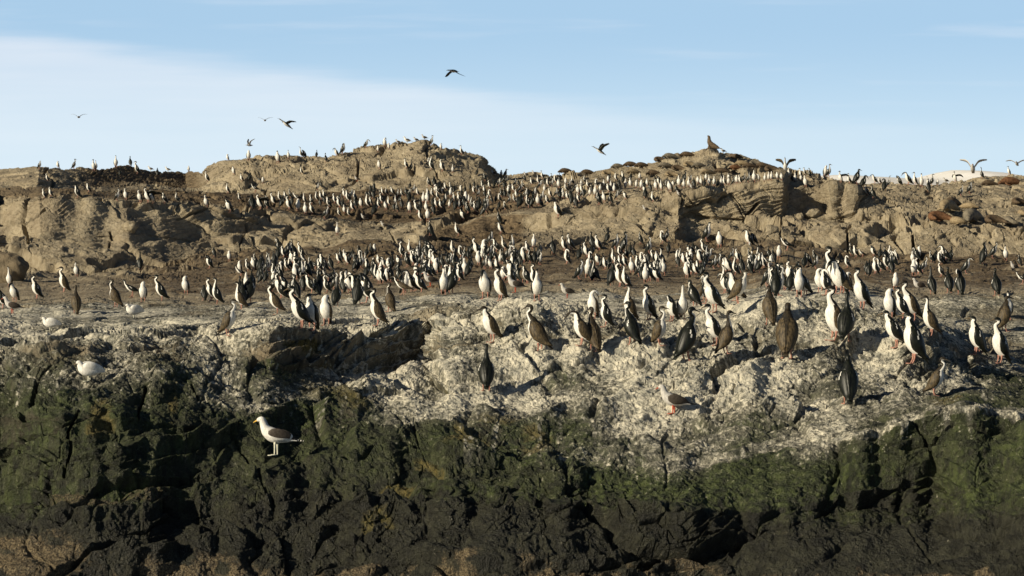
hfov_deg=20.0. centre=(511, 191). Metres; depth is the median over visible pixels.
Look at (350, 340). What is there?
guano shelf
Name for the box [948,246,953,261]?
cormorant
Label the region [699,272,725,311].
cormorant
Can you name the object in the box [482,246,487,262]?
cormorant
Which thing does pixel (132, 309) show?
sheathbill
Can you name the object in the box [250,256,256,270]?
cormorant
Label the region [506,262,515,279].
cormorant
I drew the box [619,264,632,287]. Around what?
cormorant
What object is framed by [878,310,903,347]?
cormorant
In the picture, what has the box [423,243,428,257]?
cormorant
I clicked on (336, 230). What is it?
cormorant
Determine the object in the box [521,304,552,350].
cormorant
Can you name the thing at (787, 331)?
cormorant
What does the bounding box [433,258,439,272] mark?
cormorant
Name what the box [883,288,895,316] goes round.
cormorant
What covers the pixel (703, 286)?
cormorant
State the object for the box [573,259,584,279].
cormorant
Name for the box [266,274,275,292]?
cormorant
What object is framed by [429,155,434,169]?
cormorant
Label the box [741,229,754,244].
cormorant
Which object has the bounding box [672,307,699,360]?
cormorant
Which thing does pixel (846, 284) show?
cormorant
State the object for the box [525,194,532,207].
cormorant
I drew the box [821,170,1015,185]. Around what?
mountains
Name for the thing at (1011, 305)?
cormorant
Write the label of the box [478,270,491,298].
cormorant
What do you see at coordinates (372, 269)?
cormorant
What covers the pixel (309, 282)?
cormorant
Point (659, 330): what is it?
cormorant
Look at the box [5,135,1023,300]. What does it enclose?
distant cormorants
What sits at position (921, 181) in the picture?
cormorant
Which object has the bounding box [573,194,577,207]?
cormorant
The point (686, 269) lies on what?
cormorant
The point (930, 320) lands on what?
cormorant
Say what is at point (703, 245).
cormorant
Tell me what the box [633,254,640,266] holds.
cormorant
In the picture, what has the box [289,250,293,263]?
cormorant
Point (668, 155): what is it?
sea lion
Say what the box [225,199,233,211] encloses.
cormorant
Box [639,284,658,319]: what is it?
cormorant
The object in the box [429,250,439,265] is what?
cormorant
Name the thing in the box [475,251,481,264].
cormorant
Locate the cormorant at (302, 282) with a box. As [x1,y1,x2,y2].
[299,272,306,290]
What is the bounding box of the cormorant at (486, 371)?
[478,343,494,390]
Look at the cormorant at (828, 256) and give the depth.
49.43 m
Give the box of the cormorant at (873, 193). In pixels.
[870,184,876,198]
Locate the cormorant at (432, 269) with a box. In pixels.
[427,257,436,275]
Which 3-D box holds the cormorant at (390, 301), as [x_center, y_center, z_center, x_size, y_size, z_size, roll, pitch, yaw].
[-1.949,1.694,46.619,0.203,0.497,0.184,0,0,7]
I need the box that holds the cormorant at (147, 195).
[142,187,157,202]
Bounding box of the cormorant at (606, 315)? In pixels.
[598,294,614,327]
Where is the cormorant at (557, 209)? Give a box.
[551,201,562,217]
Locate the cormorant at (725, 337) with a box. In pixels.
[714,310,736,353]
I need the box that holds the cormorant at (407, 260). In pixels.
[404,251,411,266]
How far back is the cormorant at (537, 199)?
121.73 m
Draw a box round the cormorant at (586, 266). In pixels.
[583,258,589,276]
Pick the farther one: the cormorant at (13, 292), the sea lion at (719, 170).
the sea lion at (719, 170)
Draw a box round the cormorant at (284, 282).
[280,276,288,294]
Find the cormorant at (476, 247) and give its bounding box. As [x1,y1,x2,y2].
[470,237,480,253]
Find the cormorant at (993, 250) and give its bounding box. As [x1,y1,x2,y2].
[987,241,999,258]
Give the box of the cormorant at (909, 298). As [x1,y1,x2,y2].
[897,280,922,320]
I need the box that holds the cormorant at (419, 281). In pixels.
[411,269,427,291]
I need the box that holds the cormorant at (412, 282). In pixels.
[399,270,420,291]
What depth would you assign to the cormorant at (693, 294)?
45.84 m
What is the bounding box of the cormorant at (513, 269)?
[506,260,516,277]
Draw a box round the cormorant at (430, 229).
[428,219,433,235]
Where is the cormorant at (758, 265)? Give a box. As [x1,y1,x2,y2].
[754,253,762,271]
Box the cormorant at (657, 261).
[655,251,659,264]
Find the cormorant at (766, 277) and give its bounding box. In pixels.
[760,261,772,286]
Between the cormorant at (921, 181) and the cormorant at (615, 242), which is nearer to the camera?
the cormorant at (615, 242)
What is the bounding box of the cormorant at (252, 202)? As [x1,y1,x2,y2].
[249,194,255,209]
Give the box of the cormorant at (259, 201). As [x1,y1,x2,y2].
[255,193,269,209]
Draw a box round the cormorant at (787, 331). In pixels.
[775,302,798,358]
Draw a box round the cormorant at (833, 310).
[822,285,846,340]
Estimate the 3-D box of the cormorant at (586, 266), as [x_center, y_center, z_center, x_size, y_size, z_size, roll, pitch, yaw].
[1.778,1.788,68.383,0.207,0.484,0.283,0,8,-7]
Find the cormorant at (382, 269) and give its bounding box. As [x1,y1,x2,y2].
[377,258,384,272]
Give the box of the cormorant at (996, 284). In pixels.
[991,268,1001,295]
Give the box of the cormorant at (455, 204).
[453,196,457,209]
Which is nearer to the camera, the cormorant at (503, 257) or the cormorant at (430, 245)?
the cormorant at (503, 257)
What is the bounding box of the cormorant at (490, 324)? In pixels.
[477,306,503,342]
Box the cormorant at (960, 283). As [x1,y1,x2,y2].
[955,269,965,294]
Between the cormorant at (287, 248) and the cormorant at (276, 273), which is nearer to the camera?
the cormorant at (276, 273)
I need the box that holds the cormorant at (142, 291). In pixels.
[138,281,146,301]
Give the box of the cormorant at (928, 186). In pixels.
[926,179,930,191]
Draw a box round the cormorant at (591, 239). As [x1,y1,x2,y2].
[589,232,595,248]
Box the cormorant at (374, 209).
[371,200,377,214]
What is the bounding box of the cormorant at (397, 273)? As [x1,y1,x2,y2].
[395,262,402,281]
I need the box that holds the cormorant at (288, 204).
[286,195,292,209]
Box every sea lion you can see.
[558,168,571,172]
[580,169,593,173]
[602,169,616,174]
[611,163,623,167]
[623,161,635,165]
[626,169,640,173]
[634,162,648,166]
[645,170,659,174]
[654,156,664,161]
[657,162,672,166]
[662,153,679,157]
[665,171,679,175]
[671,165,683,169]
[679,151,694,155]
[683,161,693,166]
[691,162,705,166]
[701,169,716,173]
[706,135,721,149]
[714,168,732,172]
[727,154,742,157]
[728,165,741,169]
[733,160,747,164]
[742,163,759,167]
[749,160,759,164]
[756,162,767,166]
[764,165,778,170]
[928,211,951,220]
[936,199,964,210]
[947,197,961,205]
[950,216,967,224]
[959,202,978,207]
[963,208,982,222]
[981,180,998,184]
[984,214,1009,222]
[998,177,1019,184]
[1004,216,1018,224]
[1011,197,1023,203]
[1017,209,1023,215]
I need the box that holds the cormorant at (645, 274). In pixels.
[642,265,648,281]
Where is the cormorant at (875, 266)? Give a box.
[872,256,879,273]
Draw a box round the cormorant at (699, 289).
[690,276,711,302]
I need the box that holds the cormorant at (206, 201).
[204,194,208,207]
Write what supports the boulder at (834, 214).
on the cliff
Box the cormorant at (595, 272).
[591,259,600,280]
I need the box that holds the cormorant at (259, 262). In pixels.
[257,254,263,269]
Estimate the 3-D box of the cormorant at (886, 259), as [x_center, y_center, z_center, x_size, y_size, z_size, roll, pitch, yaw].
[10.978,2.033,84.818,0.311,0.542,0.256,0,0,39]
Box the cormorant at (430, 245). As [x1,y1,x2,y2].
[425,241,437,255]
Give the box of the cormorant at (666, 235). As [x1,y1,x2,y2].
[664,227,668,239]
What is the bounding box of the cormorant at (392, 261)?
[389,252,394,267]
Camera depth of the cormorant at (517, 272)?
66.45 m
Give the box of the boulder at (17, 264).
[0,252,28,282]
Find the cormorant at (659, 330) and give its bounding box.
[650,306,669,345]
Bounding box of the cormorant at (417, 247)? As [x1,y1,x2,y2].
[415,239,422,250]
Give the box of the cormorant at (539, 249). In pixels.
[536,242,541,255]
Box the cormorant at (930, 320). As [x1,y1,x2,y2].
[918,295,942,335]
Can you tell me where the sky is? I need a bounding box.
[0,0,1023,177]
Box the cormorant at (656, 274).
[652,266,662,280]
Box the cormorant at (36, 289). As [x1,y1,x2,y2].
[29,274,43,298]
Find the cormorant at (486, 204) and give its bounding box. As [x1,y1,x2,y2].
[485,197,489,208]
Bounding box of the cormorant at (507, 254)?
[505,244,511,258]
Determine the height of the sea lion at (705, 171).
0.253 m
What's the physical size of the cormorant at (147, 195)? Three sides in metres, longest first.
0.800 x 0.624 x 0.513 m
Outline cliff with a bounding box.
[0,180,1023,274]
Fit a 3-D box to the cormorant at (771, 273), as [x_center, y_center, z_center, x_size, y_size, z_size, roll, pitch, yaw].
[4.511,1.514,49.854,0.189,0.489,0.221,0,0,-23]
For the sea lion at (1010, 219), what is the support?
on the cliff
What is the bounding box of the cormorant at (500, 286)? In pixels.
[491,266,508,300]
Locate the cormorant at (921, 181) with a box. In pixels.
[919,173,923,186]
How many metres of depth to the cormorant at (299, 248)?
100.95 m
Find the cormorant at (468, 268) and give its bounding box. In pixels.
[465,258,471,276]
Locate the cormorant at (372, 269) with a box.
[370,259,375,277]
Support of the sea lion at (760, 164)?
on the hill
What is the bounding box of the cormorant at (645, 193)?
[643,185,647,198]
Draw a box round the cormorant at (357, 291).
[352,275,363,304]
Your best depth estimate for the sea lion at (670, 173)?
139.27 m
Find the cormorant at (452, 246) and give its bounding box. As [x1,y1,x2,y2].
[450,239,456,253]
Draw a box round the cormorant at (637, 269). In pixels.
[634,257,645,276]
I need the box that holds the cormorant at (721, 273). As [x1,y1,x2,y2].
[715,272,726,285]
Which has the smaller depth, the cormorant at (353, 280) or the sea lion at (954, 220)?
the cormorant at (353, 280)
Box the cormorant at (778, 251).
[776,245,781,257]
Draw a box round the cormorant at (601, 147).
[592,143,608,154]
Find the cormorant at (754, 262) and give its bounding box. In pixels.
[751,254,757,267]
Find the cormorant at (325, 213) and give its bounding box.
[321,205,329,216]
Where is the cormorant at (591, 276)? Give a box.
[588,261,594,279]
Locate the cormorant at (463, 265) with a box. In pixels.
[461,256,466,274]
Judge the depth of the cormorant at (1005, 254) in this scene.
103.86 m
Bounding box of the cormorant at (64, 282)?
[56,266,71,291]
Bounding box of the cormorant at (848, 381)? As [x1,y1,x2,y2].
[838,354,858,404]
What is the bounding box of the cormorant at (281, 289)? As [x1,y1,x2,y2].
[271,278,288,297]
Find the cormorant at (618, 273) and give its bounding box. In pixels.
[612,261,624,285]
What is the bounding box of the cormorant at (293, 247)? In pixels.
[289,238,297,255]
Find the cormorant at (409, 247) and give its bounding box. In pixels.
[407,239,411,251]
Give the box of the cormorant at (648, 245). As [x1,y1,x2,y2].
[644,236,651,252]
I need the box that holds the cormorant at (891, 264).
[888,255,894,272]
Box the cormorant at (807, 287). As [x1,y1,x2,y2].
[794,265,812,295]
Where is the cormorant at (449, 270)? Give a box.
[447,263,457,283]
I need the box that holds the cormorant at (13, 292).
[8,283,19,300]
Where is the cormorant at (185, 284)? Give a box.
[181,276,189,294]
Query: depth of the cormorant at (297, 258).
88.30 m
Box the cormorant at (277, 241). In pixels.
[274,238,283,249]
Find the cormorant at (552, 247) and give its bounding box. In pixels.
[550,237,555,253]
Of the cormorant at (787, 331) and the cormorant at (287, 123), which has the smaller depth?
the cormorant at (787, 331)
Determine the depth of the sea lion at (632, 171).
140.44 m
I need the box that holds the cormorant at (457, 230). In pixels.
[453,221,461,235]
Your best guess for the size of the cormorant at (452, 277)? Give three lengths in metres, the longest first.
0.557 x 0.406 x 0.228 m
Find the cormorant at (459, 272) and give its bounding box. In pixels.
[455,261,464,280]
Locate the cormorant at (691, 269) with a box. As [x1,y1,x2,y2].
[685,256,696,273]
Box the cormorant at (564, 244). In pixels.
[559,235,568,250]
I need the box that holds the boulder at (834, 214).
[831,211,838,218]
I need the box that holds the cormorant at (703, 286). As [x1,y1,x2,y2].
[699,275,713,303]
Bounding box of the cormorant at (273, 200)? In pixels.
[270,192,276,205]
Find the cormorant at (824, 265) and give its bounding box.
[820,252,831,281]
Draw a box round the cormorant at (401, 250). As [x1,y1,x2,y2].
[398,240,404,257]
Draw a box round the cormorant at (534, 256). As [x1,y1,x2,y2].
[532,246,537,262]
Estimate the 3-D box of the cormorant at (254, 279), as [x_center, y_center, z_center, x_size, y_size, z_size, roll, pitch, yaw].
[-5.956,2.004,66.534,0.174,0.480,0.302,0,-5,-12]
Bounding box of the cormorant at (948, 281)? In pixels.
[944,267,953,292]
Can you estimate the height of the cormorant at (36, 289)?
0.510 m
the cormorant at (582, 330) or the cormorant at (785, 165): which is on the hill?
the cormorant at (785, 165)
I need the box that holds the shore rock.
[0,338,1023,575]
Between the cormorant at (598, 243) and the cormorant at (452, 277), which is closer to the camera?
the cormorant at (452, 277)
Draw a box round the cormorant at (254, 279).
[250,269,255,284]
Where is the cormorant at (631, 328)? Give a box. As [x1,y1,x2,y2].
[622,301,641,344]
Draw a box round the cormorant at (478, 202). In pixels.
[476,196,481,209]
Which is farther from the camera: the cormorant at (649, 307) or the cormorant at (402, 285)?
the cormorant at (402, 285)
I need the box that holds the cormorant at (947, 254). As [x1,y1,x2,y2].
[935,245,952,259]
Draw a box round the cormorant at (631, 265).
[628,255,634,272]
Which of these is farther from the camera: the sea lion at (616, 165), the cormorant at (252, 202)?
the sea lion at (616, 165)
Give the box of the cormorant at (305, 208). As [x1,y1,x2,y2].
[303,201,307,214]
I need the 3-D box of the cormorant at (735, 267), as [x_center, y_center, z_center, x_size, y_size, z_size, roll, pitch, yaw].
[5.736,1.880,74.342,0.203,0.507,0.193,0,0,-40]
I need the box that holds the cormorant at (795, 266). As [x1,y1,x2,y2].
[792,261,801,271]
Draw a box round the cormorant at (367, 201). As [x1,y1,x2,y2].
[365,193,371,207]
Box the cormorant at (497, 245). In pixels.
[488,238,501,251]
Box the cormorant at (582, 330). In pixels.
[562,311,590,345]
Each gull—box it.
[2,296,23,312]
[253,416,304,455]
[422,272,437,286]
[505,275,527,292]
[558,283,578,297]
[655,384,696,413]
[912,278,927,288]
[960,159,986,172]
[1010,261,1018,270]
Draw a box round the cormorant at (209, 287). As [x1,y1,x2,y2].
[203,277,213,299]
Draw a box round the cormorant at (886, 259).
[882,252,889,270]
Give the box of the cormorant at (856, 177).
[852,169,861,182]
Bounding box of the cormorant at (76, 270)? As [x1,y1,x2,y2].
[73,261,78,276]
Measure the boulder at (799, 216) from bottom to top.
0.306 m
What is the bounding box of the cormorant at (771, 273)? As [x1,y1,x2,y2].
[768,266,773,282]
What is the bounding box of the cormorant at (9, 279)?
[6,266,12,285]
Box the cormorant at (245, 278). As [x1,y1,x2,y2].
[243,270,247,282]
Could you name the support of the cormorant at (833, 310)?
on the guano shelf
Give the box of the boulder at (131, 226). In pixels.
[121,221,138,232]
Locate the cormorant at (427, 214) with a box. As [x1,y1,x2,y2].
[425,207,430,219]
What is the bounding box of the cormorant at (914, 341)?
[897,312,929,363]
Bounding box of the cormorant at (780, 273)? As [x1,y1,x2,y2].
[771,263,787,294]
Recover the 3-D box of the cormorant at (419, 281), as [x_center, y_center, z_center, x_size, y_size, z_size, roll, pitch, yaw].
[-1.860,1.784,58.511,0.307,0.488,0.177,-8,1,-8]
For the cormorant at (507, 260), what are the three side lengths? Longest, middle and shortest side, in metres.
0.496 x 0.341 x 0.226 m
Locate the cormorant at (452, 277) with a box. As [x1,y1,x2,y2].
[444,266,457,293]
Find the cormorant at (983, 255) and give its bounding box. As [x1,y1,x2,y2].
[979,242,986,264]
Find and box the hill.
[0,140,1023,196]
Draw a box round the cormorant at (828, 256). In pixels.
[820,246,835,286]
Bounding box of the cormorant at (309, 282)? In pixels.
[302,273,312,292]
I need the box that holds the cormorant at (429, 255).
[428,249,432,263]
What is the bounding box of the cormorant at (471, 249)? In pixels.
[469,240,473,255]
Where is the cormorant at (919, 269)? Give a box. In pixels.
[914,257,923,274]
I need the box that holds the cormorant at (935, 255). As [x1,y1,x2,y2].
[932,248,937,262]
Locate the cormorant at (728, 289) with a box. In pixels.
[726,270,732,294]
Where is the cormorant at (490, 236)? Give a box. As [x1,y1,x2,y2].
[486,231,493,244]
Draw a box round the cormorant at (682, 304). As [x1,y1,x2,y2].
[677,283,687,318]
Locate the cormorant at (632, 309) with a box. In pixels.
[623,284,638,319]
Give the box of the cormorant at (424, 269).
[419,263,427,277]
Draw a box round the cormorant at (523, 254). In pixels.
[520,247,526,261]
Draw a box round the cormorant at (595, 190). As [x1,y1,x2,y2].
[593,183,597,195]
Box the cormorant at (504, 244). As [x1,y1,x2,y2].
[499,234,507,249]
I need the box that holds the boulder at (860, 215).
[856,208,864,221]
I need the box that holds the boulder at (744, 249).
[741,243,753,256]
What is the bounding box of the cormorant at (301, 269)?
[298,259,304,275]
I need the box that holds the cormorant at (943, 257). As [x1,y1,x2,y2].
[940,250,946,262]
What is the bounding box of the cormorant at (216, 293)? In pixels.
[210,277,224,303]
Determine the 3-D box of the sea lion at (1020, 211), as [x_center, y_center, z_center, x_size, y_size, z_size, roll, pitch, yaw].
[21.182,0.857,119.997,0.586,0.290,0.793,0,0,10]
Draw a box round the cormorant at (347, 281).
[342,269,358,293]
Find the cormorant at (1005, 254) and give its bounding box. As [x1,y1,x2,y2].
[1003,245,1008,260]
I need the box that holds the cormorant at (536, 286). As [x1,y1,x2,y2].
[531,269,542,300]
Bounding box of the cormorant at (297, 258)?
[293,251,298,262]
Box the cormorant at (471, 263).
[467,253,473,271]
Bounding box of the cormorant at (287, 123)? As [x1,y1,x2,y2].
[280,119,295,128]
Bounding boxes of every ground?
[0,169,1023,229]
[0,234,1023,307]
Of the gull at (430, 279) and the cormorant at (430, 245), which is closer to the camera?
the gull at (430, 279)
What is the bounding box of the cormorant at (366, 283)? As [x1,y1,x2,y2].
[359,273,374,302]
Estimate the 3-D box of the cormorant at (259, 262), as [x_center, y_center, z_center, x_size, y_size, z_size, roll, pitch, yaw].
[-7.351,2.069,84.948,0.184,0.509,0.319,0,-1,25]
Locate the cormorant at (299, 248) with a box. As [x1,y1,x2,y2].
[296,241,305,254]
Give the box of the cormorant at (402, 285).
[390,276,412,294]
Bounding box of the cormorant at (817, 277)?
[814,268,823,291]
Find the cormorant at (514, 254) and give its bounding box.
[512,249,517,259]
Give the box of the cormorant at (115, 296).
[107,279,123,306]
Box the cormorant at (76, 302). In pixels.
[71,285,80,314]
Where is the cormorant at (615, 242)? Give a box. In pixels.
[611,233,620,247]
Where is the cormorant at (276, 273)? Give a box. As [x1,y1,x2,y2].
[273,272,280,292]
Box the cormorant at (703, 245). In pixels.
[699,237,708,251]
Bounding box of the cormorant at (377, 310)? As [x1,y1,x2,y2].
[365,287,388,325]
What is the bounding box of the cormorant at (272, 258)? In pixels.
[271,251,277,261]
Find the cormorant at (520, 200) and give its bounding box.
[517,192,523,207]
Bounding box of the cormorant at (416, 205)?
[413,199,418,212]
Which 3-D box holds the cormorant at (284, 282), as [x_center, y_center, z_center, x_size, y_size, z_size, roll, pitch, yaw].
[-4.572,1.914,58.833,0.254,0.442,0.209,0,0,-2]
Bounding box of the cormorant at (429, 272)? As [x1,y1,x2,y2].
[423,259,432,276]
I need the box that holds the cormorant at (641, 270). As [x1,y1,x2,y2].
[639,262,643,278]
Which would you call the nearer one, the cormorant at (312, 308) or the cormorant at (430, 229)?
the cormorant at (312, 308)
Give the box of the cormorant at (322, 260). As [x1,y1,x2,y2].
[316,253,329,270]
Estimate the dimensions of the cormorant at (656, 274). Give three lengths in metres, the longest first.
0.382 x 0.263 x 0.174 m
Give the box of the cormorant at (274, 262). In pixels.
[271,253,276,267]
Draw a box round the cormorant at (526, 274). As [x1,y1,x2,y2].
[519,265,531,283]
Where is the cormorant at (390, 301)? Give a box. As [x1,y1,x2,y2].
[385,282,395,311]
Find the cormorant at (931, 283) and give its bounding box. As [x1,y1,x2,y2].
[927,265,936,293]
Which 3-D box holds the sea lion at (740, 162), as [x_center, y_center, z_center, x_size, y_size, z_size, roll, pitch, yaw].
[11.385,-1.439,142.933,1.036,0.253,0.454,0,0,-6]
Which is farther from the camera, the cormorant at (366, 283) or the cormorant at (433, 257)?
the cormorant at (433, 257)
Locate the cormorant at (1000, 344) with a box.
[990,317,1011,363]
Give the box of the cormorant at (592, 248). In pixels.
[589,240,594,255]
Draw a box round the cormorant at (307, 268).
[304,260,312,276]
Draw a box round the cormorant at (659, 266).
[656,257,662,276]
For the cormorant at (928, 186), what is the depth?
130.27 m
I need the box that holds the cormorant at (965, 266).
[960,257,974,273]
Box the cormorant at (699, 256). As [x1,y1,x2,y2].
[697,249,702,262]
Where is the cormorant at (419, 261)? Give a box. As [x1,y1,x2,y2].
[417,251,423,266]
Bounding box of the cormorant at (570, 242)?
[565,233,574,248]
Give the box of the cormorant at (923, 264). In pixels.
[917,256,928,271]
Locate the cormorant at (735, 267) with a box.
[732,256,740,273]
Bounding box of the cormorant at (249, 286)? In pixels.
[244,276,255,302]
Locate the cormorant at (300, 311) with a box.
[284,286,314,328]
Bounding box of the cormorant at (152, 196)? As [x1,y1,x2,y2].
[149,189,162,203]
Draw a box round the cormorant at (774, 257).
[771,247,776,262]
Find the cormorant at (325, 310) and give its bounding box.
[319,295,332,325]
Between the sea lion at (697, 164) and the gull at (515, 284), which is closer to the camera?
the gull at (515, 284)
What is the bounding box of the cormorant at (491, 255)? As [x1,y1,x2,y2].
[487,246,494,261]
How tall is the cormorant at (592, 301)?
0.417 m
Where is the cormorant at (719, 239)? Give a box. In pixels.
[716,230,722,246]
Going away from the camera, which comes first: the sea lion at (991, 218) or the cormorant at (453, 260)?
the cormorant at (453, 260)
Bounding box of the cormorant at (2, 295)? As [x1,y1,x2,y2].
[0,290,4,307]
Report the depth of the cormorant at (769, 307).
41.96 m
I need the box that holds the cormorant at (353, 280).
[344,274,363,295]
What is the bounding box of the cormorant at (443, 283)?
[438,266,447,294]
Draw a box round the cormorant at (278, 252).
[275,243,280,257]
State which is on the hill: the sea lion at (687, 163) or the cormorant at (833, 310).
the sea lion at (687, 163)
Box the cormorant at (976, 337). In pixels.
[965,316,987,355]
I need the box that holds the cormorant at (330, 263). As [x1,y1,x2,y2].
[327,254,333,269]
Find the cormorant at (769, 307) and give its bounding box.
[762,286,777,325]
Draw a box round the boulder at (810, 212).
[802,207,820,218]
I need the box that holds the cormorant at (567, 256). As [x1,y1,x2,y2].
[564,249,571,263]
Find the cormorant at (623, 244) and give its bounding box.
[619,231,627,250]
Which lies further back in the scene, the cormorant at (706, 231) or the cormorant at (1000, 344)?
the cormorant at (706, 231)
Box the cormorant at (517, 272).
[515,262,523,281]
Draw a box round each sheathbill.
[41,317,61,330]
[74,360,104,381]
[124,304,143,317]
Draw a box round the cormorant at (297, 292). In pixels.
[292,274,300,297]
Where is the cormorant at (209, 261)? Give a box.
[205,255,214,267]
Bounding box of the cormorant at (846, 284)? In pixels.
[835,258,853,292]
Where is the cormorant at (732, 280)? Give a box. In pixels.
[720,271,746,300]
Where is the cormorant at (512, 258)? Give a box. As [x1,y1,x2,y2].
[509,251,514,263]
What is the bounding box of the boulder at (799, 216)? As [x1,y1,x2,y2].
[796,213,803,219]
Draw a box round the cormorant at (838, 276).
[826,259,848,293]
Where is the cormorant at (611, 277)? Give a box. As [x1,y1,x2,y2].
[607,263,615,285]
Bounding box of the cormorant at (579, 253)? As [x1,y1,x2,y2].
[576,244,581,259]
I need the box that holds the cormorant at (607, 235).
[605,227,609,241]
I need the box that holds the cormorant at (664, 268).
[661,256,666,275]
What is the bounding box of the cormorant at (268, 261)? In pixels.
[267,252,270,270]
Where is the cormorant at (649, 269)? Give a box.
[642,262,655,280]
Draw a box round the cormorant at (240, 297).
[231,281,249,309]
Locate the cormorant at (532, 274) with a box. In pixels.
[529,263,535,280]
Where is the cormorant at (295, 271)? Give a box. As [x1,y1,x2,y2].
[292,263,299,279]
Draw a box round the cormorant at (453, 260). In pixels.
[451,251,456,266]
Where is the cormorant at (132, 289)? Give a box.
[120,280,137,297]
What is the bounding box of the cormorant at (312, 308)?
[304,293,319,330]
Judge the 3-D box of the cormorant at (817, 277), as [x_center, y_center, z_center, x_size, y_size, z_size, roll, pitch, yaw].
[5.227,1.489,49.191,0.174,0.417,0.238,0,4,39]
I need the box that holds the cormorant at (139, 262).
[137,252,142,269]
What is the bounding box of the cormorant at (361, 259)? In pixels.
[359,249,363,268]
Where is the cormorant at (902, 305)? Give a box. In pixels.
[893,287,909,318]
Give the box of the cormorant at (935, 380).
[922,357,950,395]
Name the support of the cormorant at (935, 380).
on the shore rock
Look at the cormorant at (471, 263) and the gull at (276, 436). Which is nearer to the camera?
the gull at (276, 436)
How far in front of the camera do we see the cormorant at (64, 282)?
68.38 m
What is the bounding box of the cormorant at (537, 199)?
[535,192,539,204]
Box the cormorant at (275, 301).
[263,284,286,314]
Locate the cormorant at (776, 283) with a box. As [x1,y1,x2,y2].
[770,265,781,295]
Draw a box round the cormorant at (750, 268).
[747,258,753,274]
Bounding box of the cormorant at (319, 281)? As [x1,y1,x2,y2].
[316,271,322,294]
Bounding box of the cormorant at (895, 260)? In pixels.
[892,251,898,264]
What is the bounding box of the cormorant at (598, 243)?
[594,234,602,250]
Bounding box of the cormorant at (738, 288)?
[726,269,752,303]
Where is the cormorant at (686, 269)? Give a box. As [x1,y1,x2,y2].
[683,262,690,277]
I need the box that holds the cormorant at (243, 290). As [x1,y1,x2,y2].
[239,279,246,304]
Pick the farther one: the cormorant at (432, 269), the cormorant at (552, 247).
the cormorant at (552, 247)
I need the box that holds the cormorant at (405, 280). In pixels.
[399,273,408,292]
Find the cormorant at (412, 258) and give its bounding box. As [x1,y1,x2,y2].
[409,249,416,264]
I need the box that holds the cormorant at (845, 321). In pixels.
[837,292,854,340]
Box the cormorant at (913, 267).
[910,259,916,275]
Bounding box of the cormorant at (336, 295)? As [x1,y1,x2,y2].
[331,276,340,305]
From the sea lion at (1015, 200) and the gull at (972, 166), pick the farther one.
the gull at (972, 166)
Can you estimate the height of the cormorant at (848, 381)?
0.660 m
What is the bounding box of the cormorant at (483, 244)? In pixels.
[481,239,487,250]
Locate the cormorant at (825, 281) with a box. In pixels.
[820,269,834,294]
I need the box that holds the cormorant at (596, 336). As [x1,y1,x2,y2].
[587,307,601,351]
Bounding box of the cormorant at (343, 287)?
[339,271,346,292]
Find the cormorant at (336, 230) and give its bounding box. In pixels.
[335,222,338,233]
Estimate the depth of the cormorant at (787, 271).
59.81 m
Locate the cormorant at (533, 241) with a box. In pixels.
[531,233,535,248]
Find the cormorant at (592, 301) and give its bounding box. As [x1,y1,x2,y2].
[587,290,598,318]
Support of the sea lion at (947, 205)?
on the cliff
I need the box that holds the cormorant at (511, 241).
[508,234,513,248]
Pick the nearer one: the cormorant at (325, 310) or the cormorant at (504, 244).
the cormorant at (325, 310)
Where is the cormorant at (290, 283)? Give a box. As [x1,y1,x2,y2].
[283,274,293,296]
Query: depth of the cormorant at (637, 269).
71.89 m
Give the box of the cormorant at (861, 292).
[850,267,872,308]
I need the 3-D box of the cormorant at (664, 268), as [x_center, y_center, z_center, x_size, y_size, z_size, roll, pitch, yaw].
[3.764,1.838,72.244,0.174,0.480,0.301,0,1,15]
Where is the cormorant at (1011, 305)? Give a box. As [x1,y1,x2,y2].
[1007,291,1013,319]
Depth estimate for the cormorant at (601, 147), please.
137.94 m
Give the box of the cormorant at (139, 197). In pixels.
[137,189,142,202]
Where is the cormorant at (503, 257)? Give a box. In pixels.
[501,247,505,263]
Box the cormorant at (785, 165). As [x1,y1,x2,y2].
[776,158,795,170]
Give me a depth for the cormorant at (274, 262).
86.79 m
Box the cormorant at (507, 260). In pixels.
[506,259,515,270]
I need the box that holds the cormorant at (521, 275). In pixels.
[520,265,525,282]
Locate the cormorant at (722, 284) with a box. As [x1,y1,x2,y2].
[720,263,725,292]
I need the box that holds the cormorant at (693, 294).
[685,280,702,305]
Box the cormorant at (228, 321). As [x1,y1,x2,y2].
[217,299,239,335]
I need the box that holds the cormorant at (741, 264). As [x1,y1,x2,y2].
[738,255,744,272]
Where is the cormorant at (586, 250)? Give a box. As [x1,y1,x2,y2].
[581,241,588,257]
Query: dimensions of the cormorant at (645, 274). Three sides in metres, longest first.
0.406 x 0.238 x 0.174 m
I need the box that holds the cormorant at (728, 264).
[719,256,733,270]
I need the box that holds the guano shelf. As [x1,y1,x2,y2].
[0,284,1023,382]
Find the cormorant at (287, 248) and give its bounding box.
[281,241,291,255]
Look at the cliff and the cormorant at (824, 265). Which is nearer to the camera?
the cormorant at (824, 265)
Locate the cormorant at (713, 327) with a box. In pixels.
[701,304,721,345]
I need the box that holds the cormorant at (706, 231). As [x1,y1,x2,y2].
[702,222,712,240]
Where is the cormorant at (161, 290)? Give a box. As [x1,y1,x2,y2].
[151,275,169,300]
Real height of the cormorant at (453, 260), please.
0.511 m
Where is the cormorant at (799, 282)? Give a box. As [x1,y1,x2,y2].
[793,269,804,295]
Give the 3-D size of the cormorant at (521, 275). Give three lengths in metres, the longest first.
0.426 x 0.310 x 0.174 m
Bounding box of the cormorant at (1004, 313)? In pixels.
[996,296,1013,331]
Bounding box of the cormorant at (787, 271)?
[784,259,792,276]
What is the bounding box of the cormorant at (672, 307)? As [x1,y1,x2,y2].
[667,295,679,320]
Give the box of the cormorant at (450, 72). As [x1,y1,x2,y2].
[445,69,462,76]
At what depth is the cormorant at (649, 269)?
67.88 m
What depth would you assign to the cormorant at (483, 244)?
95.51 m

